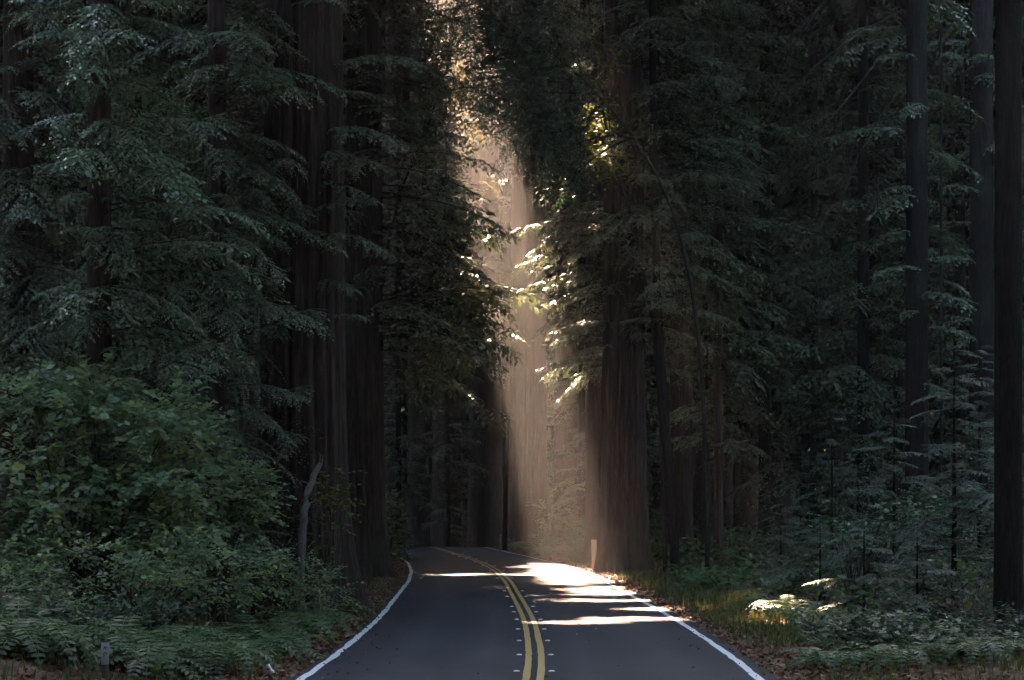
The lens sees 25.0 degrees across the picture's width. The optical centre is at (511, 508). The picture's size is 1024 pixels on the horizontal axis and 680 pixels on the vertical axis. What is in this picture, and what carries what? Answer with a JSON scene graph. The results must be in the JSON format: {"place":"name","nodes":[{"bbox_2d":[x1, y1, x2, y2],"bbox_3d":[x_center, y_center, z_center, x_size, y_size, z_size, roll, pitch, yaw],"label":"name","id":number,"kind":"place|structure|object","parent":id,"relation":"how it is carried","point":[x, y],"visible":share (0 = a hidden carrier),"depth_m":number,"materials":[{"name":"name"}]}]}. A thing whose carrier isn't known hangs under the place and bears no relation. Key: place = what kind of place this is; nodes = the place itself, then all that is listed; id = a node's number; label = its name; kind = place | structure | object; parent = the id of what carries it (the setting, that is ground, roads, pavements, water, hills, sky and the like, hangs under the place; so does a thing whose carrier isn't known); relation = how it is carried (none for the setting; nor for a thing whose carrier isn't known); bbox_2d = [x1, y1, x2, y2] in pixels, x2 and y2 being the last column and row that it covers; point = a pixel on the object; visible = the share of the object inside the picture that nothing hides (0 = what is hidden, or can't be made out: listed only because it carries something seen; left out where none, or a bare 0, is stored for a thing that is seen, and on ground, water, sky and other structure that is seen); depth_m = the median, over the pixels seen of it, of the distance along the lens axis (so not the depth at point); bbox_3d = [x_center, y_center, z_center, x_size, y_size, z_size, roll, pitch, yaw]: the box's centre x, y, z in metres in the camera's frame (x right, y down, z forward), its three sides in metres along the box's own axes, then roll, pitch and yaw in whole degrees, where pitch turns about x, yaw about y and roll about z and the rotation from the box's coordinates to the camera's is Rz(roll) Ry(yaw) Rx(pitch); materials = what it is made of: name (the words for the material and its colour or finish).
{"place":"outdoors","nodes":[
{"label":"outdoors","id":0,"kind":"place"},
{"bbox_2d":[0,536,1023,679],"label":"ground","id":1,"kind":"structure","parent":0,"point":[1017,672],"depth_m":35.08,"materials":[{"name":"plant"}]},
{"bbox_2d":[0,618,91,664],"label":"sword fern","id":2,"kind":"object","parent":1,"relation":"on","point":[22,630],"visible":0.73,"depth_m":29.37,"materials":[{"name":"plant"}]},
{"bbox_2d":[0,616,138,674],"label":"sword fern","id":3,"kind":"object","parent":1,"relation":"on","point":[44,644],"visible":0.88,"depth_m":29.26,"materials":[{"name":"plant"}]},
{"bbox_2d":[0,0,153,542],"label":"conifer tree","id":4,"kind":"object","parent":1,"relation":"on","point":[41,136],"visible":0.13,"depth_m":91.65,"materials":[{"name":"green plant"}]},
{"bbox_2d":[0,0,168,594],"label":"redwood tree","id":5,"kind":"object","parent":1,"relation":"on","point":[20,283],"visible":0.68,"depth_m":44.15,"materials":[{"name":"green plant"}]},
{"bbox_2d":[34,0,140,521],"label":"conifer tree","id":6,"kind":"object","parent":1,"relation":"on","point":[70,109],"visible":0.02,"depth_m":175.80,"materials":[{"name":"green plant"}]},
{"bbox_2d":[0,587,195,643],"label":"salal shrub","id":7,"kind":"object","parent":1,"relation":"on","point":[107,613],"visible":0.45,"depth_m":33.06,"materials":[{"name":"green plant"}]},
{"bbox_2d":[0,0,237,554],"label":"conifer tree","id":8,"kind":"object","parent":1,"relation":"on","point":[45,150],"visible":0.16,"depth_m":73.47,"materials":[{"name":"green plant"}]},
{"bbox_2d":[49,615,192,675],"bbox_3d":[-5.290,1.901,31.519,2.396,0.810,2.360,0,0,31],"label":"sword fern","id":9,"kind":"object","parent":1,"relation":"on","point":[140,639],"visible":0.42,"depth_m":31.38,"materials":[{"name":"plant"}]},
{"bbox_2d":[0,341,246,615],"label":"hazel shrub","id":10,"kind":"object","parent":1,"relation":"on","point":[121,485],"visible":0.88,"depth_m":38.35,"materials":[{"name":"green plant"}]},
{"bbox_2d":[5,0,269,607],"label":"redwood tree","id":11,"kind":"object","parent":1,"relation":"on","point":[97,42],"visible":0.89,"depth_m":40.52,"materials":[{"name":"green plant"}]},
{"bbox_2d":[76,0,207,529],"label":"conifer tree","id":12,"kind":"object","parent":1,"relation":"on","point":[149,382],"visible":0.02,"depth_m":192.85,"materials":[{"name":"green plant"}]},
{"bbox_2d":[46,0,240,543],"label":"conifer tree","id":13,"kind":"object","parent":1,"relation":"on","point":[195,300],"visible":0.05,"depth_m":81.63,"materials":[{"name":"green plant"}]},
{"bbox_2d":[0,521,298,638],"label":"bramble shrub","id":14,"kind":"object","parent":1,"relation":"on","point":[115,578],"visible":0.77,"depth_m":35.95,"materials":[{"name":"green plant"}]},
{"bbox_2d":[39,0,261,564],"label":"redwood tree","id":15,"kind":"object","parent":1,"relation":"on","point":[163,381],"visible":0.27,"depth_m":59.62,"materials":[{"name":"green plant"}]},
{"bbox_2d":[82,622,226,665],"bbox_3d":[-4.945,1.971,32.474,2.212,0.706,2.376,0,0,2],"label":"sword fern","id":16,"kind":"object","parent":1,"relation":"on","point":[169,635],"visible":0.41,"depth_m":32.16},
{"bbox_2d":[80,642,245,679],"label":"sword fern","id":17,"kind":"object","parent":1,"relation":"on","point":[149,662],"visible":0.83,"depth_m":30.08,"materials":[{"name":"plant"}]},
{"bbox_2d":[113,0,264,577],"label":"redwood tree","id":18,"kind":"object","parent":1,"relation":"on","point":[256,339],"visible":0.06,"depth_m":60.56,"materials":[{"name":"brown plant"}]},
{"bbox_2d":[126,398,296,625],"bbox_3d":[-5.479,0.106,42.012,3.206,4.264,2.678,0,0,0],"label":"hazel shrub","id":19,"kind":"object","parent":1,"relation":"on","point":[258,511],"visible":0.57,"depth_m":41.82,"materials":[{"name":"green plant"}]},
{"bbox_2d":[157,642,286,679],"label":"sword fern","id":20,"kind":"object","parent":1,"relation":"on","point":[225,664],"visible":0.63,"depth_m":31.10,"materials":[{"name":"plant"}]},
{"bbox_2d":[185,502,293,625],"bbox_3d":[-5.071,1.261,43.427,2.018,2.900,2.217,0,0,44],"label":"hemlock sapling","id":21,"kind":"object","parent":1,"relation":"on","point":[257,580],"visible":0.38,"depth_m":43.14,"materials":[{"name":"green plant"}]},
{"bbox_2d":[167,0,347,605],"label":"redwood tree","id":22,"kind":"object","parent":1,"relation":"on","point":[221,175],"visible":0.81,"depth_m":46.80,"materials":[{"name":"green plant"}]},
{"bbox_2d":[111,0,432,614],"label":"redwood tree","id":23,"kind":"object","parent":1,"relation":"on","point":[312,368],"visible":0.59,"depth_m":49.24,"materials":[{"name":"brown plant"}]},
{"bbox_2d":[187,531,364,624],"bbox_3d":[-4.489,1.383,43.924,2.491,2.002,4.450,0,0,26],"label":"bramble shrub","id":24,"kind":"object","parent":1,"relation":"on","point":[318,592],"visible":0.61,"depth_m":43.79,"materials":[{"name":"green plant"}]},
{"bbox_2d":[227,410,327,567],"bbox_3d":[-5.305,0.117,49.605,2.274,4.393,5.069,0,0,-21],"label":"vine shrub","id":25,"kind":"object","parent":1,"relation":"on","point":[291,502],"visible":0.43,"depth_m":48.51,"materials":[{"name":"green plant"}]},
{"bbox_2d":[223,624,349,660],"bbox_3d":[-3.480,2.111,35.102,2.053,0.704,2.084,0,0,44],"label":"sword fern","id":26,"kind":"object","parent":1,"relation":"on","point":[283,651],"visible":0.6,"depth_m":34.84,"materials":[{"name":"plant"}]},
{"bbox_2d":[240,611,370,640],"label":"sword fern","id":27,"kind":"object","parent":1,"relation":"on","point":[305,615],"visible":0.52,"depth_m":39.90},
{"bbox_2d":[297,455,323,612],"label":"leaning stem","id":28,"kind":"object","parent":1,"relation":"on","point":[304,508],"visible":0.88,"depth_m":46.66,"materials":[{"name":"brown wood"}]},
{"bbox_2d":[233,5,408,443],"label":"conifer tree","id":29,"kind":"object","parent":1,"relation":"on","point":[383,15],"visible":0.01,"depth_m":112.44,"materials":[{"name":"green plant"}]},
{"bbox_2d":[305,467,366,609],"bbox_3d":[-3.808,0.763,47.849,1.416,3.223,1.834,0,0,28],"label":"vine shrub","id":30,"kind":"object","parent":1,"relation":"on","point":[328,551],"visible":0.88,"depth_m":47.76,"materials":[{"name":"green plant"}]},
{"bbox_2d":[344,0,443,543],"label":"redwood tree","id":31,"kind":"object","parent":1,"relation":"on","point":[390,477],"visible":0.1,"depth_m":145.68,"materials":[{"name":"brown plant"}]},
{"bbox_2d":[385,489,417,561],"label":"hazel shrub","id":32,"kind":"object","parent":1,"relation":"on","point":[397,542],"visible":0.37,"depth_m":100.84,"materials":[{"name":"green plant"}]},
{"bbox_2d":[382,4,440,548],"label":"conifer tree","id":33,"kind":"object","parent":1,"relation":"on","point":[398,440],"visible":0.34,"depth_m":131.85,"materials":[{"name":"green plant"}]},
{"bbox_2d":[381,0,470,545],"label":"conifer tree","id":34,"kind":"object","parent":1,"relation":"on","point":[404,426],"visible":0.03,"depth_m":214.85,"materials":[{"name":"brown plant"}]},
{"bbox_2d":[401,50,470,545],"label":"conifer tree","id":35,"kind":"object","parent":1,"relation":"on","point":[405,404],"visible":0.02,"depth_m":195.00,"materials":[{"name":"brown plant"}]},
{"bbox_2d":[382,0,493,546],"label":"redwood tree","id":36,"kind":"object","parent":1,"relation":"on","point":[416,417],"visible":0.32,"depth_m":151.43,"materials":[{"name":"brown plant"}]},
{"bbox_2d":[383,3,505,288],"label":"maple tree","id":37,"kind":"object","parent":1,"relation":"on","point":[396,205],"visible":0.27,"depth_m":103.95,"materials":[{"name":"green plant"}]},
{"bbox_2d":[343,0,547,577],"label":"redwood tree","id":38,"kind":"object","parent":1,"relation":"on","point":[365,352],"visible":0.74,"depth_m":75.48,"materials":[{"name":"green plant"}]},
{"bbox_2d":[382,4,509,546],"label":"redwood tree","id":39,"kind":"object","parent":1,"relation":"on","point":[437,534],"visible":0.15,"depth_m":157.31,"materials":[{"name":"brown plant"}]},
{"bbox_2d":[405,72,490,546],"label":"conifer tree","id":40,"kind":"object","parent":1,"relation":"on","point":[447,456],"visible":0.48,"depth_m":149.86,"materials":[{"name":"green plant"}]},
{"bbox_2d":[414,277,507,549],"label":"alder tree","id":41,"kind":"object","parent":1,"relation":"on","point":[505,502],"visible":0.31,"depth_m":117.92,"materials":[{"name":"green plant"}]},
{"bbox_2d":[431,0,553,546],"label":"redwood tree","id":42,"kind":"object","parent":1,"relation":"on","point":[484,515],"visible":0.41,"depth_m":155.11,"materials":[{"name":"brown plant"}]},
{"bbox_2d":[458,0,555,500],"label":"conifer tree","id":43,"kind":"object","parent":1,"relation":"on","point":[505,222],"visible":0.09,"depth_m":164.64,"materials":[{"name":"brown plant"}]},
{"bbox_2d":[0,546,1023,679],"bbox_3d":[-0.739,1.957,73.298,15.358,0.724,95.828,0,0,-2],"label":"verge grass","id":44,"kind":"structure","parent":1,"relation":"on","point":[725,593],"depth_m":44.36,"materials":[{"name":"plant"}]},
{"bbox_2d":[0,516,1023,623],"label":"undergrowth","id":45,"kind":"object","parent":1,"relation":"on","point":[697,542],"visible":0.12,"depth_m":62.46,"materials":[{"name":"plant"}]},
{"bbox_2d":[508,0,549,549],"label":"redwood tree","id":46,"kind":"object","parent":1,"relation":"on","point":[528,481],"visible":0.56,"depth_m":126.15,"materials":[{"name":"brown plant"}]},
{"bbox_2d":[53,0,1023,546],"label":"forest","id":47,"kind":"object","parent":1,"relation":"on","point":[797,494],"depth_m":264.12,"materials":[{"name":"plant"}]},
{"bbox_2d":[392,0,709,574],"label":"tanoak tree","id":48,"kind":"object","parent":1,"relation":"on","point":[531,56],"visible":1,"depth_m":63.59,"materials":[{"name":"green plant"}]},
{"bbox_2d":[525,496,584,554],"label":"hazel shrub","id":49,"kind":"object","parent":1,"relation":"on","point":[561,537],"visible":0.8,"depth_m":111.83,"materials":[{"name":"green plant"}]},
{"bbox_2d":[545,2,579,538],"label":"redwood tree","id":50,"kind":"object","parent":1,"relation":"on","point":[563,436],"visible":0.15,"depth_m":149.40,"materials":[{"name":"brown plant"}]},
{"bbox_2d":[510,0,655,536],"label":"conifer tree","id":51,"kind":"object","parent":1,"relation":"on","point":[579,437],"visible":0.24,"depth_m":135.85,"materials":[{"name":"green plant"}]},
{"bbox_2d":[583,0,603,563],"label":"redwood tree","id":52,"kind":"object","parent":1,"relation":"on","point":[593,423],"visible":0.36,"depth_m":93.66,"materials":[{"name":"brown plant"}]},
{"bbox_2d":[558,0,667,571],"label":"maple tree","id":53,"kind":"object","parent":1,"relation":"on","point":[613,164],"visible":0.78,"depth_m":78.95,"materials":[{"name":"brown plant"}]},
{"bbox_2d":[502,0,764,573],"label":"redwood tree","id":54,"kind":"object","parent":1,"relation":"on","point":[623,542],"visible":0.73,"depth_m":81.38,"materials":[{"name":"green plant"}]},
{"bbox_2d":[572,0,699,526],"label":"conifer tree","id":55,"kind":"object","parent":1,"relation":"on","point":[649,412],"visible":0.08,"depth_m":108.06,"materials":[{"name":"brown plant"}]},
{"bbox_2d":[578,4,713,530],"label":"conifer tree","id":56,"kind":"object","parent":1,"relation":"on","point":[657,477],"visible":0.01,"depth_m":185.35,"materials":[{"name":"brown plant"}]},
{"bbox_2d":[585,0,749,539],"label":"conifer tree","id":57,"kind":"object","parent":1,"relation":"on","point":[664,323],"visible":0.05,"depth_m":123.61,"materials":[{"name":"green plant"}]},
{"bbox_2d":[588,0,791,571],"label":"hemlock tree","id":58,"kind":"object","parent":1,"relation":"on","point":[653,42],"visible":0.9,"depth_m":78.88,"materials":[{"name":"green plant"}]},
{"bbox_2d":[643,11,736,558],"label":"hemlock tree","id":59,"kind":"object","parent":1,"relation":"on","point":[706,395],"visible":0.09,"depth_m":86.92,"materials":[{"name":"brown plant"}]},
{"bbox_2d":[643,0,758,558],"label":"redwood tree","id":60,"kind":"object","parent":1,"relation":"on","point":[683,468],"visible":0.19,"depth_m":93.59,"materials":[{"name":"brown plant"}]},
{"bbox_2d":[644,0,772,535],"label":"conifer tree","id":61,"kind":"object","parent":1,"relation":"on","point":[697,482],"visible":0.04,"depth_m":170.62,"materials":[{"name":"brown plant"}]},
{"bbox_2d":[645,0,802,535],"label":"conifer tree","id":62,"kind":"object","parent":1,"relation":"on","point":[727,489],"visible":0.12,"depth_m":139.61,"materials":[{"name":"green plant"}]},
{"bbox_2d":[670,564,779,591],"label":"thimbleberry shrub","id":63,"kind":"object","parent":1,"relation":"on","point":[712,578],"visible":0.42,"depth_m":61.97,"materials":[{"name":"green plant"}]},
{"bbox_2d":[643,0,828,563],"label":"hemlock tree","id":64,"kind":"object","parent":1,"relation":"on","point":[717,432],"visible":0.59,"depth_m":83.90,"materials":[{"name":"green plant"}]},
{"bbox_2d":[691,0,803,533],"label":"conifer tree","id":65,"kind":"object","parent":1,"relation":"on","point":[738,478],"visible":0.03,"depth_m":183.50,"materials":[{"name":"brown plant"}]},
{"bbox_2d":[713,0,800,533],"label":"conifer tree","id":66,"kind":"object","parent":1,"relation":"on","point":[747,516],"visible":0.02,"depth_m":212.59,"materials":[{"name":"brown plant"}]},
{"bbox_2d":[715,472,829,571],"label":"huckleberry shrub","id":67,"kind":"object","parent":1,"relation":"on","point":[767,548],"visible":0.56,"depth_m":72.46,"materials":[{"name":"green plant"}]},
{"bbox_2d":[691,0,857,546],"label":"conifer tree","id":68,"kind":"object","parent":1,"relation":"on","point":[765,440],"visible":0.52,"depth_m":105.77,"materials":[{"name":"green plant"}]},
{"bbox_2d":[712,0,857,535],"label":"conifer tree","id":69,"kind":"object","parent":1,"relation":"on","point":[781,203],"visible":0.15,"depth_m":165.58,"materials":[{"name":"green plant"}]},
{"bbox_2d":[748,504,830,583],"bbox_3d":[7.412,1.185,62.054,2.170,2.700,2.766,0,0,0],"label":"hemlock sapling","id":70,"kind":"object","parent":1,"relation":"on","point":[781,550],"visible":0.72,"depth_m":61.85,"materials":[{"name":"green plant"}]},
{"bbox_2d":[739,4,857,529],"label":"conifer tree","id":71,"kind":"object","parent":1,"relation":"on","point":[804,490],"visible":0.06,"depth_m":183.98,"materials":[{"name":"green plant"}]},
{"bbox_2d":[756,0,877,533],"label":"conifer tree","id":72,"kind":"object","parent":1,"relation":"on","point":[814,289],"visible":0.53,"depth_m":117.90,"materials":[{"name":"green plant"}]},
{"bbox_2d":[758,519,876,602],"bbox_3d":[6.832,1.415,51.866,2.853,2.400,2.224,0,0,0],"label":"hemlock sapling","id":73,"kind":"object","parent":1,"relation":"on","point":[800,571],"visible":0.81,"depth_m":51.97,"materials":[{"name":"green plant"}]},
{"bbox_2d":[758,641,878,673],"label":"sword fern","id":74,"kind":"object","parent":1,"relation":"on","point":[814,654],"visible":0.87,"depth_m":32.39,"materials":[{"name":"plant"}]},
{"bbox_2d":[758,0,893,531],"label":"conifer tree","id":75,"kind":"object","parent":1,"relation":"on","point":[838,453],"visible":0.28,"depth_m":141.66,"materials":[{"name":"green plant"}]},
{"bbox_2d":[777,403,887,577],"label":"hemlock sapling","id":76,"kind":"object","parent":1,"relation":"on","point":[831,443],"visible":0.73,"depth_m":65.96,"materials":[{"name":"green plant"}]},
{"bbox_2d":[801,522,928,614],"bbox_3d":[7.137,1.470,46.084,2.574,2.407,1.770,0,0,31],"label":"hemlock sapling","id":77,"kind":"object","parent":1,"relation":"on","point":[852,597],"visible":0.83,"depth_m":45.99,"materials":[{"name":"green plant"}]},
{"bbox_2d":[768,0,963,545],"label":"conifer tree","id":78,"kind":"object","parent":1,"relation":"on","point":[864,381],"visible":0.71,"depth_m":100.82,"materials":[{"name":"green plant"}]},
{"bbox_2d":[800,452,936,574],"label":"huckleberry shrub","id":79,"kind":"object","parent":1,"relation":"on","point":[864,460],"visible":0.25,"depth_m":68.48,"materials":[{"name":"green plant"}]},
{"bbox_2d":[758,0,986,566],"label":"redwood tree","id":80,"kind":"object","parent":1,"relation":"on","point":[915,313],"visible":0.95,"depth_m":74.69,"materials":[{"name":"green plant"}]},
{"bbox_2d":[801,0,955,532],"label":"conifer tree","id":81,"kind":"object","parent":1,"relation":"on","point":[878,66],"visible":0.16,"depth_m":166.06,"materials":[{"name":"green plant"}]},
{"bbox_2d":[800,484,967,607],"bbox_3d":[8.053,0.851,50.178,3.815,2.750,2.291,0,0,0],"label":"maple shrub","id":82,"kind":"object","parent":1,"relation":"on","point":[874,544],"visible":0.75,"depth_m":50.07,"materials":[{"name":"green plant"}]},
{"bbox_2d":[811,404,965,597],"bbox_3d":[8.447,0.068,52.757,3.608,4.900,2.862,0,0,22],"label":"hemlock sapling","id":83,"kind":"object","parent":1,"relation":"on","point":[872,488],"visible":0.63,"depth_m":52.97,"materials":[{"name":"green plant"}]},
{"bbox_2d":[827,0,955,529],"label":"conifer tree","id":84,"kind":"object","parent":1,"relation":"on","point":[892,106],"visible":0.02,"depth_m":194.09,"materials":[{"name":"brown plant"}]},
{"bbox_2d":[818,0,969,522],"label":"conifer tree","id":85,"kind":"object","parent":1,"relation":"on","point":[899,378],"visible":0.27,"depth_m":125.67,"materials":[{"name":"green plant"}]},
{"bbox_2d":[845,644,956,671],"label":"sword fern","id":86,"kind":"object","parent":1,"relation":"on","point":[897,656],"visible":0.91,"depth_m":31.62,"materials":[{"name":"plant"}]},
{"bbox_2d":[786,593,1023,659],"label":"salal shrub","id":87,"kind":"object","parent":1,"relation":"on","point":[871,633],"visible":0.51,"depth_m":34.14,"materials":[{"name":"green plant"}]},
{"bbox_2d":[859,534,984,621],"bbox_3d":[7.359,1.516,42.022,1.951,2.107,2.166,0,0,39],"label":"hemlock sapling","id":88,"kind":"object","parent":1,"relation":"on","point":[926,573],"visible":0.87,"depth_m":41.93,"materials":[{"name":"green plant"}]},
{"bbox_2d":[888,5,980,544],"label":"hemlock tree","id":89,"kind":"object","parent":1,"relation":"on","point":[942,54],"visible":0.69,"depth_m":81.96,"materials":[{"name":"green plant"}]},
{"bbox_2d":[848,537,1023,625],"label":"huckleberry shrub","id":90,"kind":"object","parent":1,"relation":"on","point":[962,603],"visible":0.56,"depth_m":41.64,"materials":[{"name":"green plant"}]},
{"bbox_2d":[883,8,994,530],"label":"conifer tree","id":91,"kind":"object","parent":1,"relation":"on","point":[945,202],"visible":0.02,"depth_m":183.85,"materials":[{"name":"green plant"}]},
{"bbox_2d":[868,339,1023,604],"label":"hemlock sapling","id":92,"kind":"object","parent":1,"relation":"on","point":[954,536],"visible":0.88,"depth_m":46.95,"materials":[{"name":"green plant"}]},
{"bbox_2d":[871,0,1023,545],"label":"conifer tree","id":93,"kind":"object","parent":1,"relation":"on","point":[958,142],"visible":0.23,"depth_m":111.80,"materials":[{"name":"green plant"}]},
{"bbox_2d":[889,0,1023,529],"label":"conifer tree","id":94,"kind":"object","parent":1,"relation":"on","point":[967,197],"visible":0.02,"depth_m":175.38,"materials":[{"name":"green plant"}]},
{"bbox_2d":[889,427,1023,573],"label":"huckleberry shrub","id":95,"kind":"object","parent":1,"relation":"on","point":[963,516],"visible":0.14,"depth_m":63.98,"materials":[{"name":"green plant"}]},
{"bbox_2d":[912,628,1023,667],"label":"sword fern","id":96,"kind":"object","parent":1,"relation":"on","point":[979,649],"visible":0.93,"depth_m":31.68,"materials":[{"name":"plant"}]},
{"bbox_2d":[920,343,1023,590],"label":"hemlock sapling","id":97,"kind":"object","parent":1,"relation":"on","point":[979,459],"visible":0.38,"depth_m":55.98,"materials":[{"name":"green plant"}]},
{"bbox_2d":[927,0,1023,557],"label":"redwood tree","id":98,"kind":"object","parent":1,"relation":"on","point":[981,244],"visible":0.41,"depth_m":85.62,"materials":[{"name":"brown plant"}]},
{"bbox_2d":[934,0,1023,529],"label":"conifer tree","id":99,"kind":"object","parent":1,"relation":"on","point":[967,150],"visible":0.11,"depth_m":96.83,"materials":[{"name":"green plant"}]},
{"bbox_2d":[993,0,1023,633],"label":"conifer tree","id":100,"kind":"object","parent":1,"relation":"on","point":[1008,584],"visible":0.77,"depth_m":37.81,"materials":[{"name":"brown plant"}]},
{"bbox_2d":[285,547,779,679],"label":"road","id":101,"kind":"structure","parent":0,"point":[436,633],"depth_m":42.23,"materials":[{"name":"asphalt"}]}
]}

